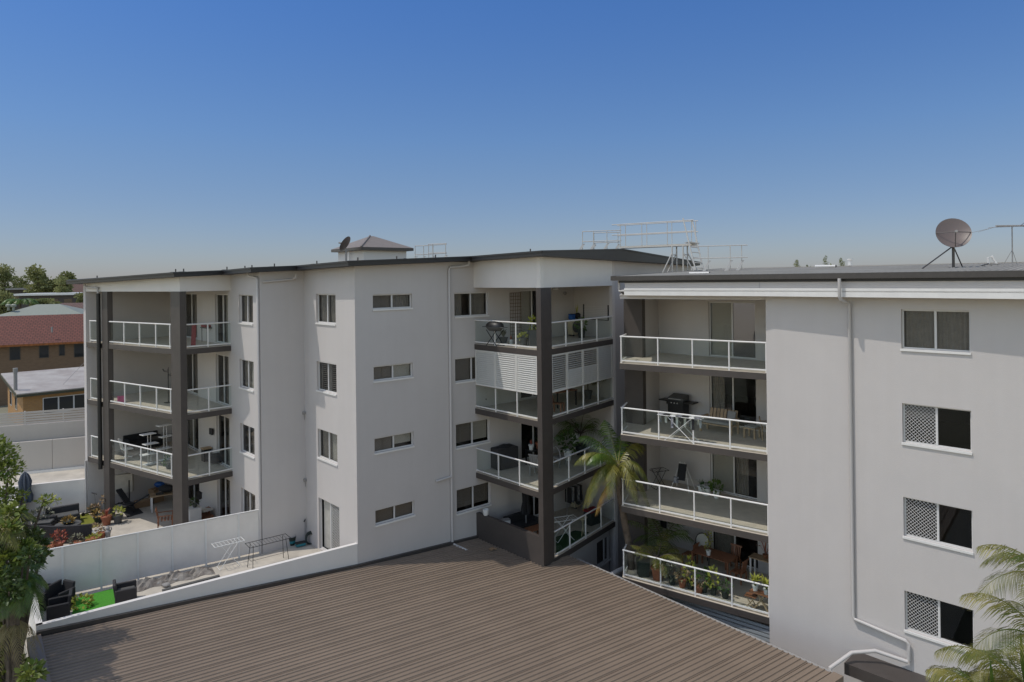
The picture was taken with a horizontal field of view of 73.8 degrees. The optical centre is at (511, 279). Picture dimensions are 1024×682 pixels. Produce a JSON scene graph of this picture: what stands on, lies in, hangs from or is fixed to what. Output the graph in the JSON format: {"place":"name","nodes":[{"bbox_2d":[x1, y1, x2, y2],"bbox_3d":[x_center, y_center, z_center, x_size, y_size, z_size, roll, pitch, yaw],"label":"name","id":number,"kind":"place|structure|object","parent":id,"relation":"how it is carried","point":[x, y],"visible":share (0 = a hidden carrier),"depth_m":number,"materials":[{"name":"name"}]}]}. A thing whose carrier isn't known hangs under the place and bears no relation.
{"place":"outdoors","nodes":[
{"label":"outdoors","id":0,"kind":"place"},
{"bbox_2d":[0,510,36,678],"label":"tree","id":1,"kind":"object","parent":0,"point":[31,517],"visible":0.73,"depth_m":18.52,"materials":[{"name":"green plant"}]},
{"bbox_2d":[0,499,49,681],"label":"shrub","id":2,"kind":"object","parent":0,"point":[7,554],"visible":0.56,"depth_m":18.23,"materials":[{"name":"green plant"}]},
{"bbox_2d":[0,468,133,493],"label":"path","id":3,"kind":"structure","parent":0,"point":[121,480],"depth_m":35.51,"materials":[{"name":"concrete"}]},
{"bbox_2d":[23,494,320,663],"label":"terrace floor","id":4,"kind":"structure","parent":0,"point":[146,519],"depth_m":28.95,"materials":[{"name":"concrete"}]},
{"bbox_2d":[18,472,33,521],"bbox_3d":[-23.871,10.642,33.468,0.623,2.400,0.623,-1,0,30],"label":"closed parasol","id":5,"kind":"object","parent":4,"relation":"on","point":[25,481],"visible":0.73,"depth_m":33.38,"materials":[{"name":"blue fabric"}]},
{"bbox_2d":[0,478,84,517],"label":"garden wall","id":6,"kind":"structure","parent":4,"relation":"on","point":[72,491],"depth_m":34.30,"materials":[{"name":"paint"}]},
{"bbox_2d":[33,515,57,525],"bbox_3d":[-21.942,11.509,32.030,0.852,0.600,0.700,-1,0,-15],"label":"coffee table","id":7,"kind":"object","parent":4,"relation":"on","point":[50,520],"visible":0.43,"depth_m":32.00,"materials":[{"name":"grey"}]},
{"bbox_2d":[38,579,61,610],"bbox_3d":[-16.751,11.331,24.568,0.727,0.850,0.780,-1,0,10],"label":"armchair","id":8,"kind":"object","parent":4,"relation":"on","point":[52,590],"visible":0.47,"depth_m":24.32,"materials":[{"name":"wicker"}]},
{"bbox_2d":[26,522,91,543],"bbox_3d":[-20.449,11.411,30.762,3.162,0.780,0.716,-1,0,0],"label":"curved sofa","id":9,"kind":"object","parent":4,"relation":"on","point":[85,530],"visible":0.52,"depth_m":30.45,"materials":[{"name":"grey wicker"}]},
{"bbox_2d":[46,588,72,620],"bbox_3d":[-15.644,11.317,23.622,0.727,0.850,0.780,-1,0,-30],"label":"armchair","id":10,"kind":"object","parent":4,"relation":"on","point":[59,607],"visible":0.73,"depth_m":23.38,"materials":[{"name":"black wicker"}]},
{"bbox_2d":[45,503,79,522],"bbox_3d":[-21.675,11.416,32.934,1.380,0.780,0.800,-1,0,-36],"label":"wicker sofa","id":11,"kind":"object","parent":4,"relation":"on","point":[65,510],"visible":0.59,"depth_m":33.01,"materials":[{"name":"grey"}]},
{"bbox_2d":[51,579,75,604],"bbox_3d":[-16.186,11.349,24.544,0.700,0.800,0.667,-1,0,20],"label":"armchair","id":12,"kind":"object","parent":4,"relation":"on","point":[65,587],"visible":0.43,"depth_m":24.68,"materials":[{"name":"black wicker"}]},
{"bbox_2d":[72,589,114,614],"bbox_3d":[-15.208,11.720,24.774,1.600,0.027,1.541,-1,0,-43],"label":"turf patch","id":13,"kind":"object","parent":4,"relation":"on","point":[104,598],"visible":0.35,"depth_m":24.79,"materials":[{"name":"plant"}]},
{"bbox_2d":[71,592,94,609],"bbox_3d":[-15.481,11.572,24.454,1.063,0.660,0.812,-1,0,21],"label":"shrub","id":14,"kind":"object","parent":13,"relation":"on","point":[91,599],"visible":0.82,"depth_m":24.43,"materials":[{"name":"green plant"}]},
{"bbox_2d":[112,579,136,603],"bbox_3d":[-14.021,11.312,24.713,0.757,0.820,0.800,-1,0,-30],"label":"armchair","id":15,"kind":"object","parent":4,"relation":"on","point":[125,591],"visible":0.77,"depth_m":24.47,"materials":[{"name":"grey wicker"}]},
{"bbox_2d":[123,505,142,516],"bbox_3d":[-19.404,11.777,34.745,0.759,0.014,1.985,-1,0,-42],"label":"floor mat","id":16,"kind":"object","parent":4,"relation":"on","point":[128,512],"visible":0.71,"depth_m":34.58,"materials":[{"name":"black fabric"}]},
{"bbox_2d":[115,480,149,512],"bbox_3d":[-19.499,11.114,34.806,1.618,1.350,1.047,-1,0,20],"label":"weight bench","id":17,"kind":"object","parent":16,"relation":"on","point":[124,498],"visible":0.82,"depth_m":34.84,"materials":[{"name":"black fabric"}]},
{"bbox_2d":[8,509,261,592],"bbox_3d":[-14.274,10.785,26.757,9.167,1.880,0.090,-1,0,-34],"label":"panel fence","id":18,"kind":"object","parent":4,"relation":"on","point":[93,564],"visible":0.78,"depth_m":26.82,"materials":[{"name":"paint"}]},
{"bbox_2d":[136,567,214,591],"bbox_3d":[-13.409,11.547,26.562,3.300,0.316,1.007,-1,0,-34],"label":"tarpaulin","id":19,"kind":"object","parent":4,"relation":"on","point":[148,582],"visible":0.81,"depth_m":26.56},
{"bbox_2d":[12,499,357,636],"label":"parapet wall","id":20,"kind":"structure","parent":4,"relation":"on","point":[336,557],"depth_m":24.12,"materials":[{"name":"white paint"}]},
{"bbox_2d":[189,505,201,521],"bbox_3d":[-15.203,11.317,32.623,0.550,0.840,0.514,-1,0,-41],"label":"cabinet","id":21,"kind":"object","parent":4,"relation":"on","point":[195,514],"visible":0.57,"depth_m":32.44,"materials":[{"name":"white paint"}]},
{"bbox_2d":[0,288,487,680],"bbox_3d":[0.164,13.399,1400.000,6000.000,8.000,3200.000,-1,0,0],"label":"ground","id":22,"kind":"structure","parent":0,"point":[3,409],"depth_m":38.32,"materials":[{"name":"concrete"}]},
{"bbox_2d":[0,263,16,295],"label":"tree","id":23,"kind":"object","parent":22,"relation":"on","point":[6,275],"visible":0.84,"depth_m":124.50,"materials":[{"name":"green plant"}]},
{"bbox_2d":[0,290,17,313],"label":"tree","id":24,"kind":"object","parent":22,"relation":"on","point":[3,307],"visible":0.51,"depth_m":87.52,"materials":[{"name":"green plant"}]},
{"bbox_2d":[1,298,38,308],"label":"palm tree","id":25,"kind":"object","parent":22,"relation":"on","point":[23,301],"visible":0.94,"depth_m":85.02,"materials":[{"name":"green plant"}]},
{"bbox_2d":[0,562,48,681],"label":"palm tree","id":26,"kind":"object","parent":22,"relation":"on","point":[31,590],"visible":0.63,"depth_m":18.18,"materials":[{"name":"green plant"}]},
{"bbox_2d":[0,433,52,552],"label":"broadleaf tree","id":27,"kind":"object","parent":22,"relation":"on","point":[7,463],"visible":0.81,"depth_m":20.07,"materials":[{"name":"green plant"}]},
{"bbox_2d":[0,524,54,653],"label":"broadleaf tree","id":28,"kind":"object","parent":22,"relation":"on","point":[39,553],"visible":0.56,"depth_m":18.06,"materials":[{"name":"green plant"}]},
{"bbox_2d":[0,304,82,315],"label":"green roof house","id":29,"kind":"structure","parent":22,"relation":"on","point":[46,309],"depth_m":76.08,"materials":[{"name":"white paint"}]},
{"bbox_2d":[23,263,59,292],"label":"tree","id":30,"kind":"object","parent":22,"relation":"on","point":[40,280],"visible":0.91,"depth_m":118.27,"materials":[{"name":"green plant"}]},
{"bbox_2d":[0,314,83,405],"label":"brick house","id":31,"kind":"structure","parent":22,"relation":"on","point":[35,342],"depth_m":57.12,"materials":[{"name":"red tile"}]},
{"bbox_2d":[0,363,84,424],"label":"brick cottage","id":32,"kind":"structure","parent":22,"relation":"on","point":[49,389],"depth_m":45.90,"materials":[{"name":"metal"}]},
{"bbox_2d":[43,394,84,412],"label":"window","id":33,"kind":"structure","parent":32,"relation":"in","point":[77,400],"depth_m":45.51,"materials":[{"name":"grey"}]},
{"bbox_2d":[0,420,84,442],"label":"boundary wall","id":34,"kind":"structure","parent":22,"relation":"on","point":[43,431],"depth_m":36.73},
{"bbox_2d":[0,407,84,425],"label":"slat fence","id":35,"kind":"object","parent":34,"relation":"on","point":[43,414],"visible":0.47,"depth_m":36.80,"materials":[{"name":"paint"}]},
{"bbox_2d":[2,436,84,474],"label":"retaining wall","id":36,"kind":"structure","parent":22,"relation":"on","point":[49,455],"depth_m":36.36,"materials":[{"name":"white paint"}]},
{"bbox_2d":[13,292,81,308],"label":"flat roof house","id":37,"kind":"structure","parent":22,"relation":"on","point":[65,297],"depth_m":105.04,"materials":[{"name":"grey"}]},
{"bbox_2d":[53,276,73,292],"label":"tree","id":38,"kind":"object","parent":22,"relation":"on","point":[63,287],"visible":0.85,"depth_m":111.27,"materials":[{"name":"green plant"}]},
{"bbox_2d":[66,249,699,575],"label":"apartment building","id":39,"kind":"structure","parent":22,"relation":"on","point":[338,404],"depth_m":30.04,"materials":[{"name":"grey paint"}]},
{"bbox_2d":[123,430,162,450],"bbox_3d":[-19.564,8.545,36.185,0.800,0.710,1.700,-1,0,40],"label":"sofa","id":40,"kind":"object","parent":39,"relation":"on","point":[137,439],"visible":0.56,"depth_m":36.03,"materials":[{"name":"black fabric"}]},
{"bbox_2d":[139,432,158,465],"bbox_3d":[-17.428,8.161,32.795,0.400,1.505,0.740,-1,0,37],"label":"tiered stand","id":41,"kind":"object","parent":39,"relation":"on","point":[150,443],"visible":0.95,"depth_m":32.78,"materials":[{"name":"white paint"}]},
{"bbox_2d":[189,354,197,393],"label":"sliding door","id":42,"kind":"structure","parent":39,"relation":"in","point":[196,360],"depth_m":35.88,"materials":[{"name":"grey"}]},
{"bbox_2d":[188,419,198,450],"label":"sliding door","id":43,"kind":"structure","parent":39,"relation":"in","point":[192,422],"depth_m":36.14,"materials":[{"name":"grey"}]},
{"bbox_2d":[217,294,227,342],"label":"sliding door","id":44,"kind":"structure","parent":39,"relation":"in","point":[217,294],"depth_m":32.52,"materials":[{"name":"grey"}]},
{"bbox_2d":[217,354,228,404],"bbox_3d":[-13.661,4.772,32.568,0.174,2.330,1.726,-1,0,-42],"label":"sliding door","id":45,"kind":"structure","parent":39,"relation":"in","point":[224,402],"depth_m":32.53,"materials":[{"name":"grey"}]},
{"bbox_2d":[218,416,229,466],"bbox_3d":[-13.625,7.672,32.568,0.176,2.330,1.726,-1,0,-42],"label":"sliding door","id":46,"kind":"structure","parent":39,"relation":"in","point":[218,416],"depth_m":32.54,"materials":[{"name":"grey"}]},
{"bbox_2d":[219,478,229,515],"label":"sliding door","id":47,"kind":"structure","parent":39,"relation":"in","point":[225,478],"depth_m":32.55,"materials":[{"name":"grey"}]},
{"bbox_2d":[238,295,252,325],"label":"window","id":48,"kind":"structure","parent":39,"relation":"in","point":[248,311],"depth_m":30.43,"materials":[{"name":"grey"}]},
{"bbox_2d":[239,359,253,391],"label":"window","id":49,"kind":"structure","parent":39,"relation":"in","point":[249,382],"depth_m":30.44,"materials":[{"name":"grey"}]},
{"bbox_2d":[239,424,254,458],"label":"window","id":50,"kind":"structure","parent":39,"relation":"in","point":[253,442],"depth_m":30.28,"materials":[{"name":"grey"}]},
{"bbox_2d":[243,489,254,511],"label":"window","id":51,"kind":"structure","parent":39,"relation":"in","point":[250,498],"depth_m":30.75,"materials":[{"name":"grey"}]},
{"bbox_2d":[315,294,335,325],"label":"window","id":52,"kind":"structure","parent":39,"relation":"in","point":[325,298],"depth_m":29.03,"materials":[{"name":"grey"}]},
{"bbox_2d":[316,362,336,395],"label":"window","id":53,"kind":"structure","parent":39,"relation":"in","point":[329,365],"depth_m":28.95,"materials":[{"name":"grey"}]},
{"bbox_2d":[317,429,337,466],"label":"window","id":54,"kind":"structure","parent":39,"relation":"in","point":[329,439],"depth_m":28.98,"materials":[{"name":"grey"}]},
{"bbox_2d":[320,498,339,549],"bbox_3d":[-7.591,10.493,28.869,0.178,2.200,1.861,-1,0,-42],"label":"sliding door","id":55,"kind":"structure","parent":39,"relation":"in","point":[328,507],"depth_m":29.00,"materials":[{"name":"grey glass"}]},
{"bbox_2d":[331,235,413,261],"bbox_3d":[-8.108,-1.532,39.509,3.388,2.061,3.633,-1,0,-41],"label":"lift housing","id":56,"kind":"object","parent":39,"relation":"on","point":[369,247],"visible":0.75,"depth_m":38.45,"materials":[{"name":"paint"}]},
{"bbox_2d":[372,294,412,310],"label":"window","id":57,"kind":"structure","parent":39,"relation":"in","point":[381,302],"depth_m":28.18,"materials":[{"name":"grey glass"}]},
{"bbox_2d":[373,363,413,382],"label":"window","id":58,"kind":"structure","parent":39,"relation":"in","point":[390,372],"depth_m":28.21,"materials":[{"name":"grey"}]},
{"bbox_2d":[374,432,414,454],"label":"window","id":59,"kind":"structure","parent":39,"relation":"in","point":[383,443],"depth_m":28.16,"materials":[{"name":"grey"}]},
{"bbox_2d":[375,501,415,526],"bbox_3d":[-4.856,9.640,28.158,1.895,0.660,0.270,-1,0,-41],"label":"window","id":60,"kind":"structure","parent":39,"relation":"in","point":[399,511],"depth_m":28.18,"materials":[{"name":"grey"}]},
{"bbox_2d":[455,357,485,383],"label":"window","id":61,"kind":"structure","parent":39,"relation":"in","point":[461,364],"depth_m":30.71,"materials":[{"name":"grey"}]},
{"bbox_2d":[454,292,488,318],"bbox_3d":[-1.886,1.163,30.840,1.967,1.120,0.301,-1,0,-41],"label":"window","id":62,"kind":"structure","parent":39,"relation":"in","point":[475,300],"depth_m":31.09,"materials":[{"name":"grey glass"}]},
{"bbox_2d":[456,418,490,449],"bbox_3d":[-1.805,6.963,30.829,1.967,1.120,0.270,-1,0,-41],"label":"window","id":63,"kind":"structure","parent":39,"relation":"in","point":[472,430],"depth_m":30.90,"materials":[{"name":"grey"}]},
{"bbox_2d":[457,482,491,515],"bbox_3d":[-1.769,9.862,30.829,1.967,1.120,0.270,-1,0,-41],"label":"window","id":64,"kind":"structure","parent":39,"relation":"in","point":[476,493],"depth_m":30.90,"materials":[{"name":"grey glass"}]},
{"bbox_2d":[482,321,507,346],"bbox_3d":[-0.750,2.373,29.859,0.658,1.098,1.360,-1,0,-42],"label":"kettle barbecue","id":65,"kind":"object","parent":39,"relation":"on","point":[494,326],"visible":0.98,"depth_m":29.59,"materials":[{"name":"grey"}]},
{"bbox_2d":[491,443,517,470],"bbox_3d":[-0.371,8.150,31.556,1.160,1.070,0.720,-1,0,-36],"label":"covered barbecue","id":66,"kind":"object","parent":39,"relation":"on","point":[510,450],"visible":0.94,"depth_m":31.26,"materials":[{"name":"black fabric"}]},
{"bbox_2d":[510,292,521,339],"bbox_3d":[0.176,1.740,32.421,0.720,2.215,0.030,-1,0,-41],"label":"trellis","id":67,"kind":"object","parent":39,"relation":"attached to","point":[515,313],"visible":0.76,"depth_m":32.42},
{"bbox_2d":[503,511,538,528],"bbox_3d":[0.410,11.201,31.393,1.500,0.710,0.800,-1,0,-41],"label":"sofa","id":68,"kind":"object","parent":39,"relation":"on","point":[518,519],"visible":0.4,"depth_m":31.48,"materials":[{"name":"black fabric"}]},
{"bbox_2d":[521,493,530,522],"bbox_3d":[0.637,10.493,31.331,0.480,2.200,0.468,-1,0,0],"label":"closed parasol","id":69,"kind":"object","parent":39,"relation":"on","point":[525,508],"visible":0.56,"depth_m":31.22,"materials":[{"name":"grey fabric"}]},
{"bbox_2d":[520,290,535,336],"bbox_3d":[1.087,1.692,33.471,2.132,2.330,0.145,-1,0,-41],"label":"sliding door","id":70,"kind":"structure","parent":39,"relation":"in","point":[526,295],"depth_m":33.20,"materials":[{"name":"grey"}]},
{"bbox_2d":[527,315,536,345],"bbox_3d":[0.890,2.192,29.668,0.621,1.395,0.561,-1,0,26],"label":"potted plant","id":71,"kind":"object","parent":39,"relation":"on","point":[532,339],"visible":0.8,"depth_m":29.47,"materials":[{"name":"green plant"}]},
{"bbox_2d":[554,427,578,460],"bbox_3d":[2.686,7.874,32.721,1.175,1.588,1.212,-1,0,38],"label":"potted plant","id":72,"kind":"object","parent":39,"relation":"on","point":[569,451],"visible":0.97,"depth_m":32.65,"materials":[{"name":"green plant"}]},
{"bbox_2d":[556,530,588,552],"bbox_3d":[2.271,11.562,30.180,0.991,0.017,2.948,-1,0,34],"label":"turf patch","id":73,"kind":"object","parent":39,"relation":"on","point":[562,543],"visible":0.79,"depth_m":30.31,"materials":[{"name":"plant"}]},
{"bbox_2d":[565,483,581,503],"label":"window","id":74,"kind":"structure","parent":39,"relation":"on","point":[573,493],"depth_m":33.53,"materials":[{"name":"glass"}]},
{"bbox_2d":[553,414,607,455],"bbox_3d":[3.248,7.479,33.617,3.497,2.363,3.241,-1,0,-41],"label":"potted palm","id":75,"kind":"object","parent":39,"relation":"on","point":[579,446],"visible":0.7,"depth_m":33.43,"materials":[{"name":"green"}]},
{"bbox_2d":[583,506,599,525],"bbox_3d":[3.803,11.224,32.341,0.740,0.660,0.540,-1,0,-41],"label":"storage box","id":76,"kind":"object","parent":39,"relation":"on","point":[592,519],"visible":0.71,"depth_m":32.12,"materials":[{"name":"grey"}]},
{"bbox_2d":[27,535,843,681],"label":"building","id":77,"kind":"structure","parent":22,"relation":"on","point":[478,610],"depth_m":21.63,"materials":[{"name":"brown metal"}]},
{"bbox_2d":[575,420,651,569],"bbox_3d":[4.198,11.731,28.093,3.000,11.242,2.840,-1,0,-36],"label":"palm tree","id":78,"kind":"object","parent":22,"relation":"on","point":[619,468],"visible":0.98,"depth_m":27.90,"materials":[{"name":"green plant"}]},
{"bbox_2d":[611,262,1023,681],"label":"apartment building","id":79,"kind":"structure","parent":22,"relation":"on","point":[871,495],"depth_m":22.79,"materials":[{"name":"grey paint"}]},
{"bbox_2d":[635,551,649,577],"bbox_3d":[5.338,11.626,27.836,0.560,0.920,0.560,-1,0,0],"label":"garden bin","id":80,"kind":"object","parent":79,"relation":"on","point":[643,565],"visible":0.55,"depth_m":27.61,"materials":[{"name":"plastic"}]},
{"bbox_2d":[612,219,697,271],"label":"roof bridge","id":81,"kind":"structure","parent":79,"relation":"on","point":[655,246],"depth_m":33.05,"materials":[{"name":"silver metal"}]},
{"bbox_2d":[630,528,685,580],"bbox_3d":[5.939,11.245,27.393,2.165,1.666,2.006,-1,0,-31],"label":"potted palm","id":82,"kind":"object","parent":79,"relation":"on","point":[655,567],"visible":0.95,"depth_m":27.44,"materials":[{"name":"plant"}]},
{"bbox_2d":[628,518,694,563],"bbox_3d":[6.358,11.098,29.082,2.559,1.950,2.787,-1,0,37],"label":"potted palm","id":83,"kind":"object","parent":79,"relation":"on","point":[671,534],"visible":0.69,"depth_m":28.96,"materials":[{"name":"green plant"}]},
{"bbox_2d":[659,393,697,421],"bbox_3d":[7.312,5.665,30.048,0.610,1.192,1.700,-1,0,-45],"label":"gas barbecue","id":84,"kind":"object","parent":79,"relation":"on","point":[677,402],"visible":0.88,"depth_m":29.88,"materials":[{"name":"black metal"}]},
{"bbox_2d":[657,413,703,443],"bbox_3d":[6.573,5.766,26.453,1.774,1.023,0.639,-1,0,36],"label":"drying rack","id":85,"kind":"object","parent":79,"relation":"on","point":[683,422],"visible":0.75,"depth_m":26.41,"materials":[{"name":"white"}]},
{"bbox_2d":[670,462,694,490],"bbox_3d":[7.412,8.550,29.657,0.871,1.232,0.790,-1,0,34],"label":"clothes airer","id":86,"kind":"object","parent":79,"relation":"on","point":[681,473],"visible":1,"depth_m":29.50,"materials":[{"name":"white paint"}]},
{"bbox_2d":[682,553,697,589],"bbox_3d":[6.948,11.387,26.658,0.665,1.376,0.634,-1,0,39],"label":"potted plant","id":87,"kind":"object","parent":79,"relation":"on","point":[689,582],"visible":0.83,"depth_m":26.59,"materials":[{"name":"green plant"}]},
{"bbox_2d":[682,218,703,269],"bbox_3d":[8.487,-1.634,31.675,0.831,2.466,0.846,-1,0,-23],"label":"roof ladder","id":88,"kind":"object","parent":79,"relation":"on","point":[690,242],"visible":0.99,"depth_m":31.60,"materials":[{"name":"silver metal"}]},
{"bbox_2d":[706,565,720,595],"bbox_3d":[7.714,11.476,26.091,0.598,1.161,0.555,-1,0,11],"label":"potted plant","id":89,"kind":"object","parent":79,"relation":"on","point":[713,589],"visible":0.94,"depth_m":26.05,"materials":[{"name":"green plant"}]},
{"bbox_2d":[690,545,738,580],"bbox_3d":[8.348,11.679,28.128,0.888,0.740,1.700,-1,0,-45],"label":"table","id":90,"kind":"object","parent":79,"relation":"on","point":[722,556],"visible":0.97,"depth_m":28.03,"materials":[{"name":"wood"}]},
{"bbox_2d":[700,407,738,435],"bbox_3d":[8.507,5.806,27.939,0.785,0.880,1.440,-1,0,-45],"label":"timber bench","id":91,"kind":"object","parent":79,"relation":"on","point":[731,414],"visible":0.82,"depth_m":27.86,"materials":[{"name":"brown wood"}]},
{"bbox_2d":[692,245,747,270],"bbox_3d":[9.430,-0.961,30.989,2.415,1.172,0.281,-1,0,16],"label":"guardrail","id":92,"kind":"object","parent":79,"relation":"on","point":[728,265],"visible":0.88,"depth_m":30.89,"materials":[{"name":"silver metal"}]},
{"bbox_2d":[709,302,754,358],"bbox_3d":[9.369,2.136,28.939,0.160,2.340,2.113,-1,0,-44],"label":"sliding door","id":93,"kind":"structure","parent":79,"relation":"in","point":[723,318],"depth_m":29.29,"materials":[{"name":"grey glass"}]},
{"bbox_2d":[710,376,755,426],"bbox_3d":[9.414,5.035,28.947,0.186,2.340,2.113,-1,0,-44],"label":"sliding door","id":94,"kind":"structure","parent":79,"relation":"in","point":[718,382],"depth_m":29.52,"materials":[{"name":"grey"}]},
{"bbox_2d":[711,454,756,498],"bbox_3d":[9.457,7.935,28.954,0.206,2.340,2.113,-1,0,-44],"label":"sliding door","id":95,"kind":"structure","parent":79,"relation":"in","point":[722,466],"depth_m":29.12,"materials":[{"name":"grey"}]},
{"bbox_2d":[712,531,757,569],"bbox_3d":[9.492,10.835,28.956,0.178,2.340,2.112,-1,0,-45],"label":"sliding door","id":96,"kind":"structure","parent":79,"relation":"in","point":[723,542],"depth_m":29.41,"materials":[{"name":"grey"}]},
{"bbox_2d":[730,558,748,585],"bbox_3d":[9.042,11.565,27.136,0.500,0.950,0.580,-1,0,-45],"label":"timber chair","id":97,"kind":"object","parent":79,"relation":"on","point":[741,572],"visible":0.95,"depth_m":27.04,"materials":[{"name":"wood"}]},
{"bbox_2d":[743,424,760,439],"bbox_3d":[9.438,5.995,26.848,0.500,0.480,0.500,-1,0,-45],"label":"timber stool","id":98,"kind":"object","parent":79,"relation":"on","point":[754,428],"visible":1,"depth_m":26.81,"materials":[{"name":"brown wood"}]},
{"bbox_2d":[748,553,768,579],"bbox_3d":[9.993,11.554,27.130,0.500,0.950,1.000,-1,0,-45],"label":"table","id":99,"kind":"object","parent":79,"relation":"on","point":[756,556],"visible":0.41,"depth_m":27.29,"materials":[{"name":"white paint"}]},
{"bbox_2d":[900,309,970,354],"bbox_3d":[12.758,1.564,20.550,0.321,1.280,1.857,-1,0,-44],"label":"window","id":100,"kind":"structure","parent":79,"relation":"in","point":[922,327],"depth_m":20.58,"materials":[{"name":"grey glass"}]},
{"bbox_2d":[901,403,971,454],"bbox_3d":[12.751,4.465,20.510,0.205,1.280,1.857,-1,0,-44],"label":"window","id":101,"kind":"structure","parent":79,"relation":"in","point":[936,408],"depth_m":20.69,"materials":[{"name":"grey"}]},
{"bbox_2d":[902,497,973,554],"bbox_3d":[12.786,7.364,20.510,0.205,1.280,1.857,-1,0,-44],"label":"window","id":102,"kind":"structure","parent":79,"relation":"in","point":[905,500],"depth_m":20.68,"materials":[{"name":"grey metal"}]},
{"bbox_2d":[904,591,973,652],"bbox_3d":[12.822,10.264,20.510,0.205,1.280,1.857,-1,0,-44],"label":"window","id":103,"kind":"structure","parent":79,"relation":"in","point":[939,602],"depth_m":20.72,"materials":[{"name":"grey metal"}]},
{"bbox_2d":[922,218,971,268],"bbox_3d":[14.803,-1.228,23.264,1.902,1.744,0.756,-1,0,-8],"label":"satellite dish","id":104,"kind":"object","parent":79,"relation":"on","point":[952,233],"visible":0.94,"depth_m":23.37,"materials":[{"name":"metal"}]},
{"bbox_2d":[925,654,1001,681],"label":"palm tree","id":105,"kind":"object","parent":22,"relation":"on","point":[943,673],"visible":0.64,"depth_m":14.11,"materials":[{"name":"green plant"}]},
{"bbox_2d":[934,625,1023,681],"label":"palm tree","id":106,"kind":"object","parent":22,"relation":"on","point":[1011,677],"visible":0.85,"depth_m":14.33,"materials":[{"name":"green plant"}]},
{"bbox_2d":[959,593,1023,667],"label":"palm tree","id":107,"kind":"object","parent":22,"relation":"on","point":[1007,613],"visible":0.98,"depth_m":13.86,"materials":[{"name":"green plant"}]},
{"bbox_2d":[975,544,1023,605],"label":"palm tree","id":108,"kind":"object","parent":22,"relation":"on","point":[1016,558],"visible":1,"depth_m":14.56,"materials":[{"name":"green plant"}]},
{"bbox_2d":[0,0,1023,286],"label":"sky","id":109,"kind":"structure","parent":0,"point":[138,137],"materials":[{"name":"blue"}]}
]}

